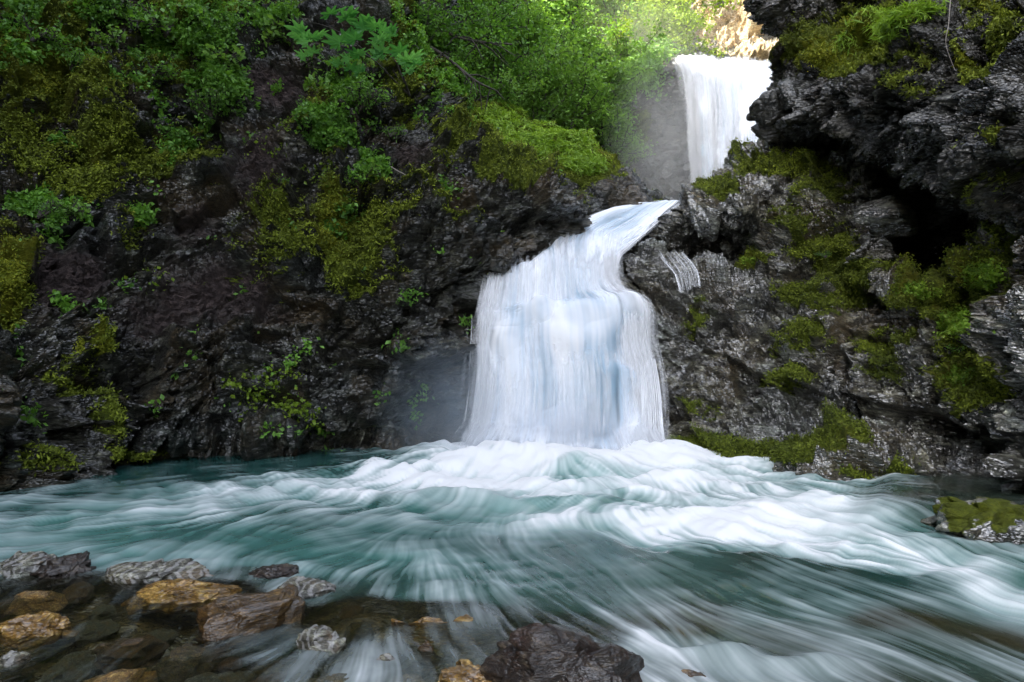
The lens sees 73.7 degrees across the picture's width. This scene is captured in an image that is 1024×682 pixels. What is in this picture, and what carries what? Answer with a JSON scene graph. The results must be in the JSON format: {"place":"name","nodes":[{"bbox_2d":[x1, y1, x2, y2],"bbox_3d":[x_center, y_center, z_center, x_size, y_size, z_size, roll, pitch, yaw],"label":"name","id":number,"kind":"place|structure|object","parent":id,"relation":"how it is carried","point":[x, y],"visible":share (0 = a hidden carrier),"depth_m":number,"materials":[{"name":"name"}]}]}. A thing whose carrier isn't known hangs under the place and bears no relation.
{"place":"outdoors","nodes":[
{"label":"outdoors","id":0,"kind":"place"},
{"bbox_2d":[0,0,591,490],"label":"cliff","id":1,"kind":"structure","parent":0,"point":[156,342],"depth_m":10.64,"materials":[{"name":"stone"}]},
{"bbox_2d":[16,10,71,48],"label":"plant","id":2,"kind":"object","parent":1,"relation":"on","point":[45,34],"visible":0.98,"depth_m":10.63,"materials":[{"name":"green plant"}]},
{"bbox_2d":[31,194,70,226],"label":"plant","id":3,"kind":"object","parent":1,"relation":"on","point":[48,208],"visible":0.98,"depth_m":8.94,"materials":[{"name":"green plant"}]},
{"bbox_2d":[51,198,90,218],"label":"plant","id":4,"kind":"object","parent":1,"relation":"on","point":[73,211],"visible":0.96,"depth_m":9.13,"materials":[{"name":"green plant"}]},
{"bbox_2d":[65,47,91,70],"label":"plant","id":5,"kind":"object","parent":1,"relation":"on","point":[73,59],"visible":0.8,"depth_m":10.73,"materials":[{"name":"green plant"}]},
{"bbox_2d":[86,23,130,51],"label":"plant","id":6,"kind":"object","parent":1,"relation":"on","point":[110,41],"visible":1,"depth_m":11.24,"materials":[{"name":"green plant"}]},
{"bbox_2d":[113,0,138,20],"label":"plant","id":7,"kind":"object","parent":1,"relation":"on","point":[126,6],"visible":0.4,"depth_m":11.78,"materials":[{"name":"green plant"}]},
{"bbox_2d":[122,0,174,38],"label":"plant","id":8,"kind":"object","parent":1,"relation":"on","point":[157,25],"visible":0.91,"depth_m":11.72,"materials":[{"name":"green plant"}]},
{"bbox_2d":[139,51,182,81],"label":"plant","id":9,"kind":"object","parent":1,"relation":"on","point":[160,72],"visible":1,"depth_m":11.47,"materials":[{"name":"green plant"}]},
{"bbox_2d":[0,29,348,354],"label":"moss","id":10,"kind":"object","parent":1,"relation":"on","point":[82,341],"visible":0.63,"depth_m":8.60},
{"bbox_2d":[183,85,225,120],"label":"plant","id":11,"kind":"object","parent":1,"relation":"on","point":[209,110],"visible":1,"depth_m":11.44,"materials":[{"name":"green plant"}]},
{"bbox_2d":[202,43,244,70],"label":"plant","id":12,"kind":"object","parent":1,"relation":"on","point":[228,59],"visible":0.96,"depth_m":11.76,"materials":[{"name":"green plant"}]},
{"bbox_2d":[113,116,335,435],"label":"small leafy plants","id":13,"kind":"object","parent":1,"relation":"on","point":[288,406],"visible":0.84,"depth_m":9.74,"materials":[{"name":"green plant"}]},
{"bbox_2d":[260,14,297,48],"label":"plant","id":14,"kind":"object","parent":1,"relation":"on","point":[270,35],"visible":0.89,"depth_m":12.41,"materials":[{"name":"green plant"}]},
{"bbox_2d":[0,0,562,450],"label":"ground cover","id":15,"kind":"object","parent":1,"relation":"on","point":[330,122],"visible":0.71,"depth_m":11.59,"materials":[{"name":"green plant"}]},
{"bbox_2d":[0,0,564,476],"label":"moss","id":16,"kind":"object","parent":1,"relation":"on","point":[118,410],"visible":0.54,"depth_m":10.68,"materials":[{"name":"plant"}]},
{"bbox_2d":[303,62,330,93],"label":"plant","id":17,"kind":"object","parent":1,"relation":"on","point":[309,80],"visible":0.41,"depth_m":12.02,"materials":[{"name":"green plant"}]},
{"bbox_2d":[318,43,365,79],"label":"plant","id":18,"kind":"object","parent":1,"relation":"on","point":[340,69],"visible":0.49,"depth_m":11.95,"materials":[{"name":"green plant"}]},
{"bbox_2d":[284,1,424,95],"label":"broad leaf plant","id":19,"kind":"object","parent":1,"relation":"on","point":[300,34],"visible":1,"depth_m":10.75,"materials":[{"name":"green plant"}]},
{"bbox_2d":[342,48,384,86],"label":"plant","id":20,"kind":"object","parent":1,"relation":"on","point":[360,62],"visible":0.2,"depth_m":12.09,"materials":[{"name":"green plant"}]},
{"bbox_2d":[343,80,393,112],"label":"plant","id":21,"kind":"object","parent":1,"relation":"on","point":[370,99],"visible":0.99,"depth_m":11.63,"materials":[{"name":"green plant"}]},
{"bbox_2d":[356,160,383,181],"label":"plant","id":22,"kind":"object","parent":1,"relation":"on","point":[372,170],"visible":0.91,"depth_m":11.23,"materials":[{"name":"green plant"}]},
{"bbox_2d":[382,122,406,142],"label":"plant","id":23,"kind":"object","parent":1,"relation":"on","point":[392,132],"visible":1,"depth_m":12.05,"materials":[{"name":"green plant"}]},
{"bbox_2d":[416,0,484,56],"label":"shrub","id":24,"kind":"object","parent":1,"relation":"on","point":[453,26],"visible":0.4,"depth_m":15.28,"materials":[{"name":"green plant"}]},
{"bbox_2d":[422,0,511,70],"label":"shrub","id":25,"kind":"object","parent":1,"relation":"on","point":[481,33],"visible":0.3,"depth_m":15.44,"materials":[{"name":"green plant"}]},
{"bbox_2d":[430,45,505,110],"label":"dead branch","id":26,"kind":"object","parent":1,"relation":"on","point":[441,54],"visible":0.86,"depth_m":14.89,"materials":[{"name":"wood"}]},
{"bbox_2d":[429,20,514,64],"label":"dead branch","id":27,"kind":"object","parent":1,"relation":"on","point":[473,41],"visible":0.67,"depth_m":15.54,"materials":[{"name":"wood"}]},
{"bbox_2d":[452,38,525,107],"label":"shrub","id":28,"kind":"object","parent":1,"relation":"on","point":[484,91],"visible":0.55,"depth_m":16.63,"materials":[{"name":"green plant"}]},
{"bbox_2d":[459,0,545,62],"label":"shrub","id":29,"kind":"object","parent":1,"relation":"on","point":[504,9],"visible":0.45,"depth_m":16.97,"materials":[{"name":"green plant"}]},
{"bbox_2d":[494,63,547,109],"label":"shrub","id":30,"kind":"object","parent":1,"relation":"on","point":[512,82],"visible":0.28,"depth_m":16.68,"materials":[{"name":"green plant"}]},
{"bbox_2d":[0,571,607,681],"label":"stream bed","id":31,"kind":"object","parent":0,"point":[490,627],"visible":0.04,"depth_m":4.23,"materials":[{"name":"stone"}]},
{"bbox_2d":[0,598,13,620],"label":"river stone","id":32,"kind":"object","parent":31,"relation":"on","point":[5,605],"visible":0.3,"depth_m":4.27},
{"bbox_2d":[0,664,34,681],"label":"river stone","id":33,"kind":"object","parent":31,"relation":"on","point":[25,672],"visible":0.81,"depth_m":3.51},
{"bbox_2d":[0,550,56,586],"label":"boulder","id":34,"kind":"object","parent":31,"relation":"on","point":[17,568],"visible":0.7,"depth_m":4.68,"materials":[{"name":"stone"}]},
{"bbox_2d":[3,590,67,618],"bbox_3d":[-2.977,1.674,4.323,0.343,0.192,0.244,0,0,0],"label":"river stone","id":35,"kind":"object","parent":31,"relation":"on","point":[29,602],"visible":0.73,"depth_m":4.24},
{"bbox_2d":[30,551,98,589],"bbox_3d":[-3.106,1.607,4.755,0.435,0.234,0.366,0,0,0],"label":"boulder","id":36,"kind":"object","parent":31,"relation":"on","point":[64,571],"visible":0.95,"depth_m":4.67,"materials":[{"name":"stone"}]},
{"bbox_2d":[40,650,96,681],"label":"river stone","id":37,"kind":"object","parent":31,"relation":"on","point":[78,666],"visible":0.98,"depth_m":3.47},
{"bbox_2d":[61,581,94,604],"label":"river stone","id":38,"kind":"object","parent":31,"relation":"on","point":[81,592],"visible":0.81,"depth_m":4.54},
{"bbox_2d":[70,619,121,646],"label":"river stone","id":39,"kind":"object","parent":31,"relation":"on","point":[94,630],"visible":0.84,"depth_m":3.95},
{"bbox_2d":[88,604,116,620],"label":"river stone","id":40,"kind":"object","parent":31,"relation":"on","point":[102,612],"visible":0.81,"depth_m":4.26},
{"bbox_2d":[83,668,157,681],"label":"river stone","id":41,"kind":"object","parent":31,"relation":"on","point":[132,675],"visible":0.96,"depth_m":3.27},
{"bbox_2d":[94,634,169,673],"bbox_3d":[-2.060,1.681,3.664,0.276,0.177,0.316,0,0,22],"label":"river stone","id":42,"kind":"object","parent":31,"relation":"on","point":[147,650],"visible":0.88,"depth_m":3.59,"materials":[{"name":"stone"}]},
{"bbox_2d":[149,628,178,643],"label":"river stone","id":43,"kind":"object","parent":31,"relation":"on","point":[167,636],"visible":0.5,"depth_m":3.95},
{"bbox_2d":[121,578,242,614],"bbox_3d":[-2.094,1.617,4.349,0.736,0.189,0.411,0,0,0],"label":"boulder","id":44,"kind":"object","parent":31,"relation":"on","point":[175,596],"visible":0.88,"depth_m":4.22,"materials":[{"name":"brown stone"}]},
{"bbox_2d":[151,643,218,681],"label":"river stone","id":45,"kind":"object","parent":31,"relation":"on","point":[184,662],"visible":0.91,"depth_m":3.43,"materials":[{"name":"stone"}]},
{"bbox_2d":[184,671,246,681],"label":"river stone","id":46,"kind":"object","parent":31,"relation":"on","point":[230,676],"visible":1,"depth_m":3.30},
{"bbox_2d":[216,657,242,672],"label":"river stone","id":47,"kind":"object","parent":31,"relation":"on","point":[233,664],"visible":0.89,"depth_m":3.63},
{"bbox_2d":[234,670,257,681],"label":"river stone","id":48,"kind":"object","parent":31,"relation":"on","point":[247,675],"visible":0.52,"depth_m":3.46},
{"bbox_2d":[193,584,305,653],"bbox_3d":[-1.475,1.575,3.867,0.593,0.268,0.350,0,0,-32],"label":"boulder","id":49,"kind":"object","parent":31,"relation":"on","point":[234,621],"visible":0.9,"depth_m":3.77,"materials":[{"name":"brown stone"}]},
{"bbox_2d":[249,672,290,681],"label":"river stone","id":50,"kind":"object","parent":31,"relation":"on","point":[278,677],"visible":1,"depth_m":3.33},
{"bbox_2d":[276,576,335,605],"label":"boulder","id":51,"kind":"object","parent":31,"relation":"on","point":[309,588],"visible":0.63,"depth_m":4.32,"materials":[{"name":"stone"}]},
{"bbox_2d":[302,671,354,681],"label":"river stone","id":52,"kind":"object","parent":31,"relation":"on","point":[344,676],"visible":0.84,"depth_m":3.23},
{"bbox_2d":[343,621,373,644],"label":"river stone","id":53,"kind":"object","parent":31,"relation":"on","point":[355,633],"visible":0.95,"depth_m":3.94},
{"bbox_2d":[369,637,412,667],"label":"river stone","id":54,"kind":"object","parent":31,"relation":"on","point":[398,649],"visible":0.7,"depth_m":3.70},
{"bbox_2d":[390,674,425,681],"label":"river stone","id":55,"kind":"object","parent":31,"relation":"on","point":[409,678],"visible":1,"depth_m":3.29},
{"bbox_2d":[396,640,451,676],"bbox_3d":[-0.378,1.783,3.564,0.540,0.453,0.068,0,0,0],"label":"boulder","id":56,"kind":"object","parent":31,"relation":"on","point":[429,660],"visible":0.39,"depth_m":3.56,"materials":[{"name":"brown stone"}]},
{"bbox_2d":[391,614,480,646],"bbox_3d":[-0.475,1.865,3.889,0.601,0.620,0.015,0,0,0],"label":"boulder","id":57,"kind":"object","parent":31,"relation":"on","point":[435,632],"visible":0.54,"depth_m":3.88,"materials":[{"name":"brown stone"}]},
{"bbox_2d":[438,659,491,681],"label":"boulder","id":58,"kind":"object","parent":31,"relation":"on","point":[464,670],"visible":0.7,"depth_m":3.17,"materials":[{"name":"brown stone"}]},
{"bbox_2d":[479,623,644,681],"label":"boulder","id":59,"kind":"object","parent":31,"relation":"on","point":[540,652],"visible":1,"depth_m":3.03,"materials":[{"name":"stone"}]},
{"bbox_2d":[0,436,1023,681],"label":"water","id":60,"kind":"structure","parent":0,"point":[668,560],"depth_m":5.42,"materials":[{"name":"liquid"}]},
{"bbox_2d":[0,650,30,671],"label":"boulder","id":61,"kind":"object","parent":60,"relation":"in","point":[13,661],"visible":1,"depth_m":3.38,"materials":[{"name":"stone"}]},
{"bbox_2d":[0,610,78,650],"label":"boulder","id":62,"kind":"object","parent":60,"relation":"in","point":[29,631],"visible":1,"depth_m":3.73,"materials":[{"name":"brown stone"}]},
{"bbox_2d":[101,558,213,589],"bbox_3d":[-2.420,1.611,4.675,0.796,0.182,0.396,0,0,0],"label":"boulder","id":63,"kind":"object","parent":60,"relation":"in","point":[132,575],"visible":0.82,"depth_m":4.59,"materials":[{"name":"stone"}]},
{"bbox_2d":[248,563,298,583],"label":"boulder","id":64,"kind":"object","parent":60,"relation":"in","point":[273,571],"visible":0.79,"depth_m":4.65,"materials":[{"name":"stone"}]},
{"bbox_2d":[296,624,346,665],"bbox_3d":[-1.000,1.606,3.593,0.216,0.182,0.268,0,0,-39],"label":"boulder","id":65,"kind":"object","parent":60,"relation":"in","point":[323,645],"visible":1,"depth_m":3.55,"materials":[{"name":"stone"}]},
{"bbox_2d":[372,653,395,671],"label":"boulder","id":66,"kind":"object","parent":60,"relation":"in","point":[385,661],"visible":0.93,"depth_m":3.40,"materials":[{"name":"stone"}]},
{"bbox_2d":[932,496,1023,544],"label":"boulder","id":67,"kind":"object","parent":60,"relation":"in","point":[994,520],"visible":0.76,"depth_m":5.56,"materials":[{"name":"plant"}]},
{"bbox_2d":[466,269,622,367],"bbox_3d":[1.329,0.021,13.886,5.658,6.029,6.626,0,0,0],"label":"waterfall ledge","id":68,"kind":"object","parent":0,"point":[474,363],"depth_m":12.02,"materials":[{"name":"stone"}]},
{"bbox_2d":[468,200,678,449],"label":"waterfall","id":69,"kind":"structure","parent":68,"relation":"on","point":[558,365],"depth_m":10.78,"materials":[{"name":"liquid"}]},
{"bbox_2d":[466,84,677,271],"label":"rock ridge","id":70,"kind":"object","parent":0,"point":[630,188],"visible":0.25,"depth_m":14.42,"materials":[{"name":"stone"}]},
{"bbox_2d":[470,0,564,99],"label":"shrub","id":71,"kind":"object","parent":70,"relation":"on","point":[492,63],"visible":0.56,"depth_m":17.07,"materials":[{"name":"green plant"}]},
{"bbox_2d":[464,38,580,106],"bbox_3d":[0.225,-7.064,17.757,3.198,2.406,2.056,0,0,12],"label":"shrub","id":72,"kind":"object","parent":70,"relation":"on","point":[545,65],"visible":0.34,"depth_m":17.50,"materials":[{"name":"green plant"}]},
{"bbox_2d":[470,98,611,176],"bbox_3d":[0.630,-5.214,17.539,3.791,3.589,7.131,0,0,0],"label":"moss","id":73,"kind":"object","parent":70,"relation":"on","point":[584,158],"depth_m":15.16,"materials":[{"name":"plant"}]},
{"bbox_2d":[501,63,581,121],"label":"shrub","id":74,"kind":"object","parent":70,"relation":"on","point":[536,105],"visible":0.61,"depth_m":17.34,"materials":[{"name":"green plant"}]},
{"bbox_2d":[470,89,677,265],"bbox_3d":[0.753,-3.876,17.078,7.859,7.534,8.047,0,0,0],"label":"moss","id":75,"kind":"object","parent":70,"relation":"on","point":[598,173],"visible":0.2,"depth_m":14.92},
{"bbox_2d":[555,49,625,138],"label":"shrub","id":76,"kind":"object","parent":70,"relation":"on","point":[580,120],"visible":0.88,"depth_m":17.90,"materials":[{"name":"green plant"}]},
{"bbox_2d":[473,0,776,205],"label":"canyon wall","id":77,"kind":"structure","parent":0,"point":[667,170],"depth_m":20.26,"materials":[{"name":"stone"}]},
{"bbox_2d":[478,0,586,63],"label":"shrub","id":78,"kind":"object","parent":77,"relation":"on","point":[579,45],"visible":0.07,"depth_m":19.09,"materials":[{"name":"green plant"}]},
{"bbox_2d":[505,0,571,57],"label":"shrub","id":79,"kind":"object","parent":77,"relation":"on","point":[553,19],"visible":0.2,"depth_m":19.35,"materials":[{"name":"green plant"}]},
{"bbox_2d":[512,0,576,21],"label":"shrub","id":80,"kind":"object","parent":77,"relation":"on","point":[555,5],"visible":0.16,"depth_m":19.92,"materials":[{"name":"green plant"}]},
{"bbox_2d":[507,0,591,73],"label":"shrub","id":81,"kind":"object","parent":77,"relation":"on","point":[538,22],"visible":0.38,"depth_m":18.53,"materials":[{"name":"green plant"}]},
{"bbox_2d":[505,13,600,113],"bbox_3d":[0.717,-6.953,18.290,3.198,2.559,2.058,0,0,31],"label":"shrub","id":82,"kind":"object","parent":77,"relation":"on","point":[554,93],"visible":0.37,"depth_m":17.84,"materials":[{"name":"green plant"}]},
{"bbox_2d":[523,47,627,127],"bbox_3d":[1.507,-6.786,18.791,2.957,1.857,2.840,-6,-6,37],"label":"shrub","id":83,"kind":"object","parent":77,"relation":"on","point":[612,79],"visible":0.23,"depth_m":18.39,"materials":[{"name":"green plant"}]},
{"bbox_2d":[523,18,634,107],"bbox_3d":[1.830,-7.700,19.544,3.124,1.981,3.253,4,7,27],"label":"shrub","id":84,"kind":"object","parent":77,"relation":"on","point":[590,52],"visible":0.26,"depth_m":18.80,"materials":[{"name":"green plant"}]},
{"bbox_2d":[554,1,607,70],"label":"shrub","id":85,"kind":"object","parent":77,"relation":"on","point":[574,32],"visible":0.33,"depth_m":20.82,"materials":[{"name":"green plant"}]},
{"bbox_2d":[469,0,694,152],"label":"undergrowth","id":86,"kind":"object","parent":77,"relation":"on","point":[662,47],"visible":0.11,"depth_m":20.23,"materials":[{"name":"green plant"}]},
{"bbox_2d":[556,0,610,29],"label":"shrub","id":87,"kind":"object","parent":77,"relation":"on","point":[577,9],"visible":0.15,"depth_m":21.89,"materials":[{"name":"green plant"}]},
{"bbox_2d":[544,74,640,145],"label":"shrub","id":88,"kind":"object","parent":77,"relation":"on","point":[601,122],"visible":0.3,"depth_m":18.68,"materials":[{"name":"green plant"}]},
{"bbox_2d":[554,0,655,37],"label":"shrub","id":89,"kind":"object","parent":77,"relation":"on","point":[599,6],"visible":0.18,"depth_m":22.85,"materials":[{"name":"green plant"}]},
{"bbox_2d":[585,0,658,40],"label":"shrub","id":90,"kind":"object","parent":77,"relation":"on","point":[614,9],"visible":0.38,"depth_m":22.68,"materials":[{"name":"green plant"}]},
{"bbox_2d":[569,49,681,104],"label":"shrub","id":91,"kind":"object","parent":77,"relation":"on","point":[630,79],"visible":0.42,"depth_m":18.95,"materials":[{"name":"green plant"}]},
{"bbox_2d":[603,95,658,167],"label":"shrub","id":92,"kind":"object","parent":77,"relation":"on","point":[622,150],"visible":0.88,"depth_m":18.82,"materials":[{"name":"green plant"}]},
{"bbox_2d":[586,9,675,54],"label":"shrub","id":93,"kind":"object","parent":77,"relation":"on","point":[624,27],"visible":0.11,"depth_m":21.36,"materials":[{"name":"green plant"}]},
{"bbox_2d":[610,53,653,99],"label":"shrub","id":94,"kind":"object","parent":77,"relation":"on","point":[634,79],"visible":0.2,"depth_m":20.10,"materials":[{"name":"green plant"}]},
{"bbox_2d":[597,10,667,72],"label":"shrub","id":95,"kind":"object","parent":77,"relation":"on","point":[616,42],"visible":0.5,"depth_m":20.55,"materials":[{"name":"green plant"}]},
{"bbox_2d":[617,0,664,47],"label":"shrub","id":96,"kind":"object","parent":77,"relation":"on","point":[645,29],"visible":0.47,"depth_m":22.73,"materials":[{"name":"green plant"}]},
{"bbox_2d":[631,0,697,56],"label":"shrub","id":97,"kind":"object","parent":77,"relation":"on","point":[668,18],"visible":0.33,"depth_m":23.79,"materials":[{"name":"green plant"}]},
{"bbox_2d":[634,0,715,42],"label":"shrub","id":98,"kind":"object","parent":77,"relation":"on","point":[699,24],"visible":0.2,"depth_m":25.74,"materials":[{"name":"green plant"}]},
{"bbox_2d":[652,0,727,59],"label":"shrub","id":99,"kind":"object","parent":77,"relation":"on","point":[690,19],"visible":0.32,"depth_m":25.25,"materials":[{"name":"green plant"}]},
{"bbox_2d":[662,0,718,47],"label":"shrub","id":100,"kind":"object","parent":77,"relation":"on","point":[695,27],"visible":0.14,"depth_m":27.46,"materials":[{"name":"green plant"}]},
{"bbox_2d":[673,0,742,19],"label":"shrub","id":101,"kind":"object","parent":77,"relation":"on","point":[717,6],"visible":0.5,"depth_m":27.78,"materials":[{"name":"green plant"}]},
{"bbox_2d":[679,56,773,182],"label":"waterfall","id":102,"kind":"structure","parent":77,"relation":"on","point":[724,96],"depth_m":20.06,"materials":[{"name":"liquid"}]},
{"bbox_2d":[682,0,778,60],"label":"sunlit rock face","id":103,"kind":"object","parent":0,"point":[732,28],"visible":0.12,"depth_m":32.62},
{"bbox_2d":[602,138,1023,495],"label":"bluff","id":104,"kind":"structure","parent":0,"point":[694,245],"depth_m":10.09,"materials":[{"name":"stone"}]},
{"bbox_2d":[664,137,1021,478],"bbox_3d":[5.293,-1.175,11.084,5.040,5.923,7.692,0,0,23],"label":"moss","id":105,"kind":"object","parent":104,"relation":"on","point":[924,309],"visible":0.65,"depth_m":9.15,"materials":[{"name":"plant"}]},
{"bbox_2d":[738,256,1008,464],"bbox_3d":[5.635,0.047,9.888,3.554,3.218,5.878,0,0,0],"label":"moss","id":106,"kind":"object","parent":104,"relation":"on","point":[960,318],"visible":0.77,"depth_m":7.91,"materials":[{"name":"green plant"}]},
{"bbox_2d":[743,0,1023,276],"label":"overhanging cliff","id":107,"kind":"structure","parent":0,"point":[906,147],"depth_m":8.68,"materials":[{"name":"stone"}]},
{"bbox_2d":[831,0,949,55],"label":"grass","id":108,"kind":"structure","parent":107,"relation":"on","point":[887,20],"depth_m":8.60,"materials":[{"name":"plant"}]},
{"bbox_2d":[794,0,997,71],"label":"moss","id":109,"kind":"object","parent":107,"relation":"on","point":[811,54],"visible":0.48,"depth_m":10.69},
{"bbox_2d":[776,0,1023,205],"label":"moss","id":110,"kind":"object","parent":107,"relation":"on","point":[883,49],"visible":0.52,"depth_m":8.55,"materials":[{"name":"plant"}]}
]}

